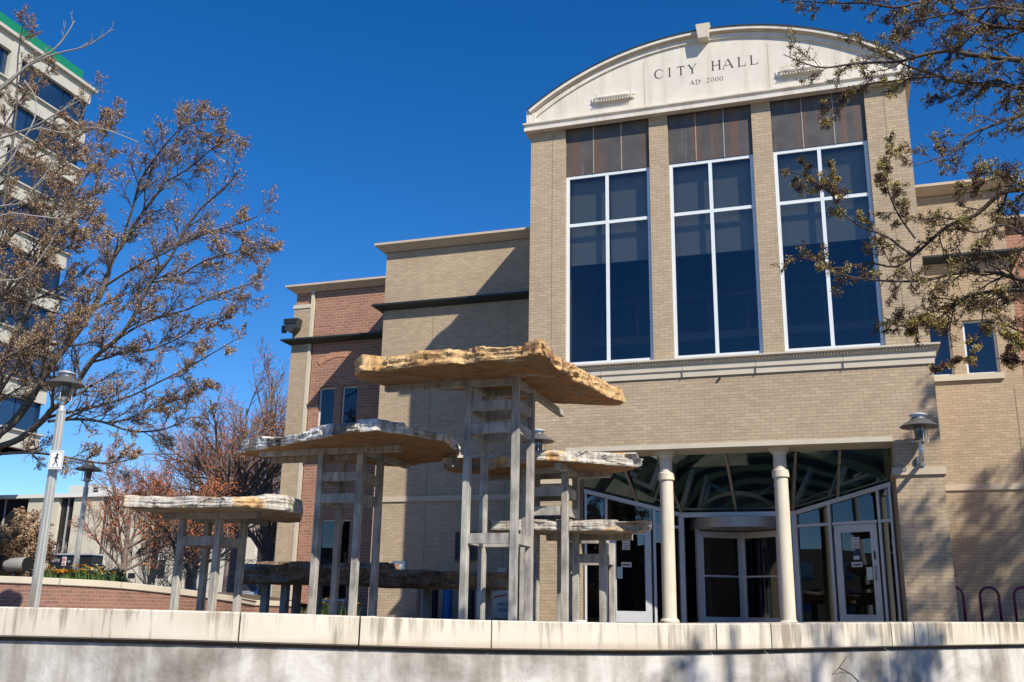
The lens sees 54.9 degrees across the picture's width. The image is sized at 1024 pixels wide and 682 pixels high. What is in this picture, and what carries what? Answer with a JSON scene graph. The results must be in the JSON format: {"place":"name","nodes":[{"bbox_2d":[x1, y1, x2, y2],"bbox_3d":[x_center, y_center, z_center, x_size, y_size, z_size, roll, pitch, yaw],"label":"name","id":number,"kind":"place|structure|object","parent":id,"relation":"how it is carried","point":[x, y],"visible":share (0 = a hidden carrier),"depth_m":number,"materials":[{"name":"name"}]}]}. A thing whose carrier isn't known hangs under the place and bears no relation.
{"place":"outdoors","nodes":[
{"label":"outdoors","id":0,"kind":"place"},
{"bbox_2d":[0,11,97,451],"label":"office tower","id":1,"kind":"structure","parent":0,"point":[58,92],"depth_m":80.37,"materials":[{"name":"white glass"}]},
{"bbox_2d":[0,193,11,221],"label":"window","id":2,"kind":"structure","parent":1,"relation":"in","point":[5,210],"depth_m":78.00,"materials":[{"name":"blue glass"}]},
{"bbox_2d":[0,396,14,424],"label":"window","id":3,"kind":"structure","parent":1,"relation":"in","point":[6,407],"depth_m":76.79,"materials":[{"name":"blue glass"}]},
{"bbox_2d":[0,343,20,377],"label":"window","id":4,"kind":"structure","parent":1,"relation":"in","point":[2,349],"depth_m":77.14,"materials":[{"name":"blue glass"}]},
{"bbox_2d":[4,148,19,178],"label":"window","id":5,"kind":"structure","parent":1,"relation":"in","point":[8,149],"depth_m":79.03,"materials":[{"name":"blue glass"}]},
{"bbox_2d":[0,95,26,133],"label":"window","id":6,"kind":"structure","parent":1,"relation":"in","point":[21,113],"depth_m":80.14,"materials":[{"name":"blue glass"}]},
{"bbox_2d":[0,295,27,329],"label":"window","id":7,"kind":"structure","parent":1,"relation":"in","point":[10,320],"depth_m":77.73,"materials":[{"name":"blue glass"}]},
{"bbox_2d":[0,48,33,84],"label":"window","id":8,"kind":"structure","parent":1,"relation":"in","point":[3,59],"depth_m":79.11,"materials":[{"name":"blue glass"}]},
{"bbox_2d":[1,245,36,278],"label":"window","id":9,"kind":"structure","parent":1,"relation":"in","point":[8,256],"depth_m":78.15,"materials":[{"name":"blue glass"}]},
{"bbox_2d":[13,398,37,430],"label":"window","id":10,"kind":"structure","parent":1,"relation":"in","point":[29,418],"depth_m":78.61,"materials":[{"name":"blue glass"}]},
{"bbox_2d":[11,199,43,238],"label":"window","id":11,"kind":"structure","parent":1,"relation":"in","point":[13,206],"depth_m":79.89,"materials":[{"name":"blue glass"}]},
{"bbox_2d":[20,353,41,382],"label":"window","id":12,"kind":"structure","parent":1,"relation":"in","point":[39,362],"depth_m":79.86,"materials":[{"name":"blue glass"}]},
{"bbox_2d":[16,158,50,193],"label":"window","id":13,"kind":"structure","parent":1,"relation":"in","point":[25,179],"depth_m":80.61,"materials":[{"name":"blue glass"}]},
{"bbox_2d":[34,404,40,432],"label":"window","id":14,"kind":"structure","parent":1,"relation":"in","point":[39,405],"depth_m":79.61,"materials":[{"name":"blue glass"}]},
{"bbox_2d":[26,305,51,338],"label":"window","id":15,"kind":"structure","parent":1,"relation":"in","point":[32,321],"depth_m":80.49,"materials":[{"name":"blue glass"}]},
{"bbox_2d":[23,112,56,150],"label":"window","id":16,"kind":"structure","parent":1,"relation":"in","point":[33,134],"depth_m":81.47,"materials":[{"name":"blue glass"}]},
{"bbox_2d":[32,70,63,110],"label":"window","id":17,"kind":"structure","parent":1,"relation":"in","point":[52,93],"depth_m":83.53,"materials":[{"name":"blue glass"}]},
{"bbox_2d":[39,262,57,292],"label":"window","id":18,"kind":"structure","parent":1,"relation":"in","point":[52,283],"depth_m":82.02,"materials":[{"name":"blue glass"}]},
{"bbox_2d":[41,218,64,247],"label":"window","id":19,"kind":"structure","parent":1,"relation":"in","point":[61,231],"depth_m":82.74,"materials":[{"name":"blue glass"}]},
{"bbox_2d":[55,269,60,293],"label":"window","id":20,"kind":"structure","parent":1,"relation":"in","point":[58,279],"depth_m":82.68,"materials":[{"name":"blue glass"}]},
{"bbox_2d":[47,176,70,205],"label":"window","id":21,"kind":"structure","parent":1,"relation":"in","point":[51,191],"depth_m":83.79,"materials":[{"name":"blue glass"}]},
{"bbox_2d":[55,133,76,164],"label":"window","id":22,"kind":"structure","parent":1,"relation":"in","point":[57,137],"depth_m":84.71,"materials":[{"name":"blue glass"}]},
{"bbox_2d":[61,90,82,121],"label":"window","id":23,"kind":"structure","parent":1,"relation":"in","point":[67,97],"depth_m":85.62,"materials":[{"name":"blue glass"}]},
{"bbox_2d":[0,0,1023,494],"label":"sky","id":24,"kind":"structure","parent":0,"point":[371,122],"materials":[{"name":"blue"}]},
{"label":"plaza","id":25,"kind":"structure","parent":0,"visible":0},
{"bbox_2d":[0,506,59,576],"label":"dense shrub","id":26,"kind":"object","parent":25,"relation":"on","point":[19,544],"visible":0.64,"depth_m":29.95,"materials":[{"name":"plant"}]},
{"bbox_2d":[26,536,75,575],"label":"bare shrub","id":27,"kind":"object","parent":25,"relation":"on","point":[63,551],"visible":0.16,"depth_m":56.37,"materials":[{"name":"brown plant"}]},
{"bbox_2d":[28,370,84,606],"bbox_3d":[-7.258,2.321,15.489,0.595,3.818,0.595,-4,-16,18],"label":"street lamp","id":28,"kind":"object","parent":25,"relation":"on","point":[65,381],"visible":0.98,"depth_m":15.44,"materials":[{"name":"metal"}]},
{"bbox_2d":[48,450,64,468],"bbox_3d":[-7.149,1.863,15.447,0.215,0.290,0.016,2,-16,-3],"label":"pedestrian sign","id":29,"kind":"object","parent":28,"relation":"attached to","point":[56,458],"visible":1,"depth_m":15.45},
{"bbox_2d":[0,11,138,281],"bbox_3d":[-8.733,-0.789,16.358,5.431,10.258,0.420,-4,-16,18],"label":"bare tree","id":30,"kind":"object","parent":25,"relation":"on","point":[6,83],"visible":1,"depth_m":16.97,"materials":[{"name":"brown plant"}]},
{"bbox_2d":[48,553,104,579],"bbox_3d":[-14.758,8.111,33.079,1.871,1.879,0.600,-4,-16,18],"label":"monument sign","id":31,"kind":"object","parent":25,"relation":"on","point":[90,559],"visible":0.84,"depth_m":33.01,"materials":[{"name":"stone"}]},
{"bbox_2d":[62,527,130,569],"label":"bare shrub","id":32,"kind":"object","parent":25,"relation":"on","point":[108,561],"visible":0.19,"depth_m":45.31,"materials":[{"name":"brown plant"}]},
{"bbox_2d":[100,564,132,582],"bbox_3d":[-14.259,8.521,34.223,1.677,1.724,1.988,1,-16,2],"label":"evergreen shrub","id":33,"kind":"object","parent":25,"relation":"on","point":[119,576],"visible":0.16,"depth_m":34.06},
{"bbox_2d":[67,443,187,573],"bbox_3d":[-15.006,7.239,38.962,5.027,6.717,3.846,8,-17,-24],"label":"berry tree","id":34,"kind":"object","parent":25,"relation":"on","point":[123,553],"visible":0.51,"depth_m":38.29,"materials":[{"name":"plant"}]},
{"bbox_2d":[0,485,278,591],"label":"office","id":35,"kind":"structure","parent":25,"relation":"on","point":[66,506],"depth_m":78.14,"materials":[{"name":"metal"}]},
{"bbox_2d":[0,499,28,575],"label":"window","id":36,"kind":"structure","parent":35,"relation":"in","point":[7,506],"depth_m":80.92,"materials":[{"name":"glass"}]},
{"bbox_2d":[55,498,74,552],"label":"window","id":37,"kind":"structure","parent":35,"relation":"in","point":[64,528],"depth_m":78.93,"materials":[{"name":"glass"}]},
{"bbox_2d":[99,497,109,561],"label":"window","id":38,"kind":"structure","parent":35,"relation":"in","point":[101,550],"depth_m":77.60,"materials":[{"name":"glass"}]},
{"bbox_2d":[128,573,134,577],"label":"window","id":39,"kind":"structure","parent":35,"relation":"in","point":[130,575],"depth_m":75.32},
{"bbox_2d":[149,523,157,584],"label":"window","id":40,"kind":"structure","parent":35,"relation":"in","point":[157,523],"depth_m":75.30,"materials":[{"name":"glass"}]},
{"bbox_2d":[151,553,158,576],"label":"window","id":41,"kind":"structure","parent":35,"relation":"in","point":[157,553],"depth_m":74.99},
{"bbox_2d":[157,561,165,577],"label":"window","id":42,"kind":"structure","parent":35,"relation":"in","point":[163,566],"depth_m":74.59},
{"bbox_2d":[0,2,284,483],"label":"budding tree","id":43,"kind":"object","parent":25,"relation":"on","point":[69,335],"visible":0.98,"depth_m":22.06,"materials":[{"name":"brown plant"}]},
{"bbox_2d":[0,576,291,613],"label":"planter wall","id":44,"kind":"structure","parent":25,"relation":"on","point":[62,593],"depth_m":18.94,"materials":[{"name":"brick"}]},
{"bbox_2d":[217,592,304,603],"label":"planting soil","id":45,"kind":"structure","parent":44,"relation":"in","point":[252,597],"depth_m":26.95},
{"bbox_2d":[3,557,32,576],"bbox_3d":[-10.003,4.584,19.936,0.669,0.424,0.288,-4,-16,18],"label":"floodlight","id":46,"kind":"object","parent":45,"relation":"on","point":[13,566],"visible":0.98,"depth_m":19.86,"materials":[{"name":"metal"}]},
{"bbox_2d":[44,566,54,577],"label":"flower clump","id":47,"kind":"object","parent":45,"relation":"on","point":[46,574],"visible":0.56,"depth_m":19.13,"materials":[{"name":"green plant"}]},
{"bbox_2d":[61,557,66,572],"bbox_3d":[-12.041,6.208,26.412,0.130,0.820,0.057,-4,-16,18],"label":"parking sign","id":48,"kind":"object","parent":45,"relation":"on","point":[64,561],"visible":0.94,"depth_m":26.47,"materials":[{"name":"white metal"}]},
{"bbox_2d":[47,569,81,578],"bbox_3d":[-8.867,4.576,19.341,0.721,0.225,0.535,-4,-16,18],"label":"flower clump","id":49,"kind":"object","parent":45,"relation":"on","point":[57,574],"visible":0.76,"depth_m":19.18,"materials":[{"name":"yellow plant"}]},
{"bbox_2d":[63,569,87,579],"bbox_3d":[-8.670,4.607,19.438,0.721,0.239,0.517,2,-16,-4],"label":"flower clump","id":50,"kind":"object","parent":45,"relation":"on","point":[71,576],"visible":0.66,"depth_m":19.37,"materials":[{"name":"green plant"}]},
{"bbox_2d":[68,564,96,579],"bbox_3d":[-8.508,4.572,19.465,0.675,0.327,0.453,-9,-18,31],"label":"flower clump","id":51,"kind":"object","parent":45,"relation":"on","point":[80,575],"visible":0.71,"depth_m":19.42,"materials":[{"name":"green plant"}]},
{"bbox_2d":[70,562,100,579],"bbox_3d":[-8.518,4.610,19.644,0.679,0.366,0.499,13,-20,-38],"label":"flower clump","id":52,"kind":"object","parent":45,"relation":"on","point":[85,571],"visible":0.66,"depth_m":19.61,"materials":[{"name":"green plant"}]},
{"bbox_2d":[72,460,101,573],"bbox_3d":[-11.485,4.956,26.244,0.686,3.589,0.686,-4,-16,18],"label":"street lamp","id":53,"kind":"object","parent":45,"relation":"on","point":[87,468],"visible":0.82,"depth_m":26.35,"materials":[{"name":"metal"}]},
{"bbox_2d":[80,567,117,580],"bbox_3d":[-8.202,4.645,19.598,0.542,0.284,0.636,-4,-16,18],"label":"flower clump","id":54,"kind":"object","parent":45,"relation":"on","point":[99,577],"visible":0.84,"depth_m":19.51,"materials":[{"name":"green plant"}]},
{"bbox_2d":[236,467,280,594],"bbox_3d":[-8.368,6.669,33.858,2.377,5.297,2.122,-1,-16,5],"label":"dark tree","id":55,"kind":"object","parent":45,"relation":"on","point":[267,540],"visible":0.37,"depth_m":33.63,"materials":[{"name":"brown plant"}]},
{"bbox_2d":[115,537,197,586],"bbox_3d":[-14.597,9.317,40.344,3.206,3.475,2.716,-4,-16,18],"label":"bare shrub","id":56,"kind":"object","parent":25,"relation":"on","point":[152,574],"visible":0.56,"depth_m":39.82,"materials":[{"name":"brown plant"}]},
{"bbox_2d":[101,459,248,587],"bbox_3d":[-10.780,6.075,31.184,5.652,4.918,4.389,-4,-16,18],"label":"berry tree","id":57,"kind":"object","parent":25,"relation":"on","point":[169,525],"visible":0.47,"depth_m":30.99,"materials":[{"name":"plant"}]},
{"bbox_2d":[100,406,260,589],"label":"berry tree","id":58,"kind":"object","parent":25,"relation":"on","point":[191,567],"visible":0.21,"depth_m":40.83,"materials":[{"name":"plant"}]},
{"bbox_2d":[173,454,213,589],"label":"bare tree","id":59,"kind":"object","parent":25,"relation":"on","point":[195,584],"visible":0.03,"depth_m":57.57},
{"bbox_2d":[160,549,228,590],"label":"bare shrub","id":60,"kind":"object","parent":25,"relation":"on","point":[195,573],"visible":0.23,"depth_m":41.71,"materials":[{"name":"brown plant"}]},
{"bbox_2d":[124,346,289,592],"bbox_3d":[-10.884,5.252,37.705,6.646,10.011,7.559,-4,-16,18],"label":"berry tree","id":61,"kind":"object","parent":25,"relation":"on","point":[259,465],"visible":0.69,"depth_m":37.38,"materials":[{"name":"plant"}]},
{"bbox_2d":[123,494,302,611],"bbox_3d":[-4.824,3.703,16.806,2.715,2.050,3.094,-4,-16,18],"label":"stone table","id":62,"kind":"object","parent":25,"relation":"on","point":[259,510],"visible":0.99,"depth_m":16.54,"materials":[{"name":"stone"}]},
{"bbox_2d":[189,389,284,591],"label":"bare tree","id":63,"kind":"object","parent":25,"relation":"on","point":[225,577],"visible":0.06,"depth_m":52.62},
{"bbox_2d":[242,584,271,596],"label":"parked car","id":64,"kind":"object","parent":25,"relation":"on","point":[252,589],"visible":0.02,"depth_m":46.13,"materials":[{"name":"paint"}]},
{"bbox_2d":[227,335,288,524],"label":"bare tree","id":65,"kind":"object","parent":25,"relation":"on","point":[275,405],"visible":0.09,"depth_m":45.51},
{"bbox_2d":[243,561,400,614],"bbox_3d":[-3.841,4.932,19.483,3.486,1.160,2.000,-4,-16,18],"label":"stone bench","id":66,"kind":"object","parent":25,"relation":"on","point":[266,575],"visible":0.62,"depth_m":19.07,"materials":[{"name":"stone"}]},
{"bbox_2d":[323,598,343,614],"bbox_3d":[-4.484,6.606,24.473,0.490,0.500,0.801,7,-17,-20],"label":"flower clump","id":67,"kind":"object","parent":25,"relation":"on","point":[328,608],"visible":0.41,"depth_m":24.32,"materials":[{"name":"green plant"}]},
{"bbox_2d":[236,419,460,615],"bbox_3d":[-2.577,3.233,16.965,3.073,3.119,4.075,15,-21,-41],"label":"stone table","id":68,"kind":"object","parent":25,"relation":"on","point":[380,444],"visible":0.99,"depth_m":16.67,"materials":[{"name":"stone"}]},
{"bbox_2d":[415,589,438,618],"bbox_3d":[-2.104,6.433,24.487,0.567,0.923,0.567,-4,-16,18],"label":"litter bin","id":69,"kind":"object","parent":25,"relation":"on","point":[419,607],"visible":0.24,"depth_m":24.30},
{"bbox_2d":[365,569,518,619],"bbox_3d":[-1.343,4.946,19.076,3.386,1.000,1.988,-4,-16,18],"label":"stone bench","id":70,"kind":"object","parent":25,"relation":"on","point":[427,581],"visible":0.69,"depth_m":18.52,"materials":[{"name":"stone"}]},
{"bbox_2d":[442,589,452,618],"bbox_3d":[-1.609,6.468,24.527,0.248,0.894,0.248,-4,-16,18],"label":"litter bin","id":71,"kind":"object","parent":25,"relation":"on","point":[447,606],"visible":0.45,"depth_m":24.42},
{"bbox_2d":[467,589,474,619],"bbox_3d":[-1.042,6.426,24.346,0.244,0.898,0.244,-4,-16,18],"label":"litter bin","id":72,"kind":"object","parent":25,"relation":"on","point":[471,601],"visible":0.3,"depth_m":24.23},
{"bbox_2d":[354,339,625,620],"bbox_3d":[-0.320,2.451,15.580,3.334,3.958,4.000,-6,-17,25],"label":"stone table","id":73,"kind":"object","parent":25,"relation":"on","point":[539,371],"visible":1,"depth_m":15.09,"materials":[{"name":"stone"}]},
{"bbox_2d":[492,590,518,618],"bbox_3d":[-0.141,6.318,23.792,0.598,0.759,0.508,-4,-16,18],"label":"drop box","id":74,"kind":"object","parent":25,"relation":"on","point":[499,604],"visible":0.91,"depth_m":23.58,"materials":[{"name":"metal"}]},
{"bbox_2d":[441,450,642,621],"bbox_3d":[0.503,3.334,16.697,3.523,2.888,1.831,-4,-16,18],"label":"stone table","id":75,"kind":"object","parent":25,"relation":"on","point":[576,467],"visible":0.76,"depth_m":16.75,"materials":[{"name":"stone"}]},
{"bbox_2d":[487,519,651,621],"bbox_3d":[1.149,4.044,17.110,2.909,1.764,2.005,-4,-16,18],"label":"stone table","id":76,"kind":"object","parent":25,"relation":"on","point":[602,533],"visible":0.81,"depth_m":16.95,"materials":[{"name":"stone"}]},
{"bbox_2d":[271,22,1023,622],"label":"city hall","id":77,"kind":"structure","parent":25,"relation":"on","point":[757,418],"depth_m":22.32,"materials":[{"name":"beige brick"}]},
{"bbox_2d":[281,318,302,334],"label":"floodlight","id":78,"kind":"structure","parent":77,"relation":"attached to","point":[292,325],"depth_m":31.62,"materials":[{"name":"metal"}]},
{"bbox_2d":[318,388,334,425],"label":"window","id":79,"kind":"structure","parent":77,"relation":"in","point":[326,408],"depth_m":30.96,"materials":[{"name":"blue glass"}]},
{"bbox_2d":[319,521,334,598],"bbox_3d":[-5.593,6.575,29.597,0.476,2.380,0.060,-4,-16,18],"label":"window","id":80,"kind":"structure","parent":77,"relation":"in","point":[327,531],"depth_m":29.71,"materials":[{"name":"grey glass"}]},
{"bbox_2d":[338,521,349,598],"bbox_3d":[-5.015,6.534,29.412,0.300,2.280,0.001,-4,-16,18],"label":"window","id":81,"kind":"structure","parent":77,"relation":"in","point":[346,524],"depth_m":29.50,"materials":[{"name":"black glass"}]},
{"bbox_2d":[341,387,357,422],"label":"window","id":82,"kind":"structure","parent":77,"relation":"in","point":[349,406],"depth_m":30.72,"materials":[{"name":"blue glass"}]},
{"bbox_2d":[392,561,405,569],"bbox_3d":[-2.965,5.883,25.843,0.380,0.216,0.045,-4,-16,18],"label":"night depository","id":83,"kind":"object","parent":77,"relation":"attached to","point":[402,564],"visible":0.64,"depth_m":25.81,"materials":[{"name":"metal"}]},
{"bbox_2d":[454,532,477,560],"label":"window","id":84,"kind":"structure","parent":77,"relation":"attached to","point":[472,553],"depth_m":25.39,"materials":[{"name":"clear glass"}]},
{"bbox_2d":[497,568,506,571],"bbox_3d":[-0.251,5.805,24.941,0.236,0.119,0.045,-4,-16,18],"label":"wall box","id":85,"kind":"object","parent":77,"relation":"attached to","point":[501,569],"visible":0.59,"depth_m":24.94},
{"bbox_2d":[522,428,553,450],"bbox_3d":[0.549,2.363,21.092,0.699,0.985,0.727,8,-17,-23],"label":"wall lamp","id":86,"kind":"object","parent":77,"relation":"attached to","point":[541,438],"visible":0.53,"depth_m":21.02,"materials":[{"name":"metal"}]},
{"bbox_2d":[566,173,648,361],"bbox_3d":[2.196,-1.680,22.394,1.925,4.590,0.245,-4,-16,18],"label":"window","id":87,"kind":"structure","parent":77,"relation":"in","point":[590,222],"depth_m":22.76,"materials":[{"name":"blue glass"}]},
{"bbox_2d":[570,167,646,180],"bbox_3d":[2.232,-3.880,22.909,1.828,0.076,0.060,-4,-16,18],"label":"window frame","id":88,"kind":"structure","parent":77,"relation":"in","point":[637,170],"depth_m":22.88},
{"bbox_2d":[571,358,650,364],"bbox_3d":[2.154,0.467,21.693,1.828,0.076,0.060,-4,-16,18],"label":"window sill","id":89,"kind":"structure","parent":77,"relation":"in","point":[637,359],"depth_m":21.66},
{"bbox_2d":[610,530,653,622],"bbox_3d":[2.695,5.272,22.269,0.953,2.090,0.423,-2,-16,10],"label":"door","id":90,"kind":"structure","parent":77,"relation":"in","point":[634,568],"depth_m":22.26,"materials":[{"name":"glass"}]},
{"bbox_2d":[647,167,653,359],"bbox_3d":[3.098,-1.771,22.011,0.076,4.590,0.060,-4,-16,18],"label":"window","id":91,"kind":"structure","parent":77,"relation":"in","point":[648,168],"depth_m":21.96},
{"bbox_2d":[672,155,749,167],"bbox_3d":[4.480,-4.040,22.189,1.718,0.076,0.060,-4,-16,18],"label":"window frame","id":92,"kind":"structure","parent":77,"relation":"in","point":[744,157],"depth_m":22.15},
{"bbox_2d":[669,160,754,357],"bbox_3d":[4.443,-1.841,21.674,1.815,4.590,0.245,-4,-16,18],"label":"window","id":93,"kind":"structure","parent":77,"relation":"in","point":[693,232],"depth_m":22.04,"materials":[{"name":"blue glass"}]},
{"bbox_2d":[678,351,759,357],"bbox_3d":[4.401,0.306,20.974,1.718,0.076,0.060,-4,-16,18],"label":"window sill","id":94,"kind":"structure","parent":77,"relation":"in","point":[748,352],"depth_m":20.95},
{"bbox_2d":[688,516,796,622],"bbox_3d":[5.376,5.386,22.949,2.420,2.370,2.420,-4,-16,18],"label":"revolving door","id":95,"kind":"structure","parent":77,"relation":"in","point":[735,572],"depth_m":22.66,"materials":[{"name":"glass"}]},
{"bbox_2d":[750,154,763,352],"bbox_3d":[5.293,-1.928,21.309,0.076,4.590,0.060,-4,-16,18],"label":"window frame","id":96,"kind":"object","parent":77,"relation":"in","point":[751,156],"depth_m":21.26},
{"bbox_2d":[777,141,863,155],"bbox_3d":[6.708,-4.200,21.476,1.808,0.076,0.060,-4,-16,18],"label":"window frame","id":97,"kind":"structure","parent":77,"relation":"in","point":[859,143],"depth_m":21.44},
{"bbox_2d":[773,146,870,350],"bbox_3d":[6.671,-2.001,20.961,1.905,4.590,0.245,-4,-16,18],"label":"window","id":98,"kind":"structure","parent":77,"relation":"in","point":[807,219],"depth_m":21.32,"materials":[{"name":"blue glass"}]},
{"bbox_2d":[789,343,880,350],"bbox_3d":[6.630,0.147,20.260,1.808,0.076,0.060,-4,-16,18],"label":"window sill","id":99,"kind":"structure","parent":77,"relation":"in","point":[874,344],"depth_m":20.23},
{"bbox_2d":[832,523,884,621],"bbox_3d":[7.273,4.916,20.700,0.951,2.090,0.422,-6,-17,25],"label":"door","id":100,"kind":"structure","parent":77,"relation":"in","point":[858,567],"depth_m":20.70,"materials":[{"name":"glass"}]},
{"bbox_2d":[864,140,884,344],"bbox_3d":[7.564,-2.091,20.581,0.076,4.590,0.060,-4,-16,18],"label":"window frame","id":101,"kind":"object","parent":77,"relation":"in","point":[878,292],"depth_m":20.60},
{"bbox_2d":[899,412,938,466],"bbox_3d":[7.767,1.847,18.780,0.699,0.985,0.727,8,-17,-23],"label":"wall lamp","id":102,"kind":"object","parent":77,"relation":"attached to","point":[918,423],"visible":1,"depth_m":18.71,"materials":[{"name":"metal"}]},
{"bbox_2d":[930,326,951,374],"bbox_3d":[9.964,0.220,23.213,0.640,1.200,0.001,-4,-16,18],"label":"window","id":103,"kind":"structure","parent":77,"relation":"in","point":[943,352],"depth_m":23.16,"materials":[{"name":"blue glass"}]},
{"bbox_2d":[947,325,954,374],"bbox_3d":[10.292,0.197,23.108,0.050,1.300,0.060,-4,-16,18],"label":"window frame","id":104,"kind":"structure","parent":77,"relation":"in","point":[951,355],"depth_m":23.07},
{"bbox_2d":[963,320,990,323],"bbox_3d":[10.906,-0.448,23.083,0.600,0.050,0.060,-4,-16,18],"label":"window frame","id":105,"kind":"structure","parent":77,"relation":"in","point":[978,321],"depth_m":23.08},
{"bbox_2d":[962,322,996,373],"bbox_3d":[10.871,0.155,22.922,0.650,1.300,0.060,-4,-16,18],"label":"window","id":106,"kind":"structure","parent":77,"relation":"in","point":[986,362],"depth_m":22.88,"materials":[{"name":"blue glass"}]},
{"bbox_2d":[992,319,999,371],"bbox_3d":[11.204,0.131,22.816,0.050,1.300,0.060,-4,-16,18],"label":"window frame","id":107,"kind":"structure","parent":77,"relation":"in","point":[994,335],"depth_m":22.76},
{"bbox_2d":[955,585,966,621],"bbox_3d":[9.074,5.455,20.193,0.418,0.881,0.054,-4,-16,18],"label":"bike rack","id":108,"kind":"object","parent":25,"relation":"on","point":[963,602],"visible":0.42,"depth_m":20.14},
{"bbox_2d":[979,586,1002,621],"bbox_3d":[9.713,5.415,19.987,0.403,0.870,0.054,-4,-16,18],"label":"bike rack","id":109,"kind":"object","parent":25,"relation":"on","point":[999,601],"visible":0.92,"depth_m":20.00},
{"bbox_2d":[1013,586,1023,621],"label":"bike rack","id":110,"kind":"object","parent":25,"relation":"on","point":[1014,601],"visible":0.91,"depth_m":19.87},
{"label":"pavement","id":111,"kind":"structure","parent":0,"visible":0},
{"bbox_2d":[0,607,1023,681],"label":"retaining wall","id":112,"kind":"structure","parent":111,"relation":"on","point":[42,644],"depth_m":8.43,"materials":[{"name":"concrete"}]},
{"bbox_2d":[832,657,859,681],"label":"bare twig","id":113,"kind":"object","parent":111,"relation":"on","point":[856,679],"visible":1,"depth_m":8.68,"materials":[{"name":"wood"}]},
{"bbox_2d":[770,0,1023,373],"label":"budding tree","id":114,"kind":"object","parent":111,"relation":"on","point":[926,321],"visible":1,"depth_m":9.29,"materials":[{"name":"brown plant"}]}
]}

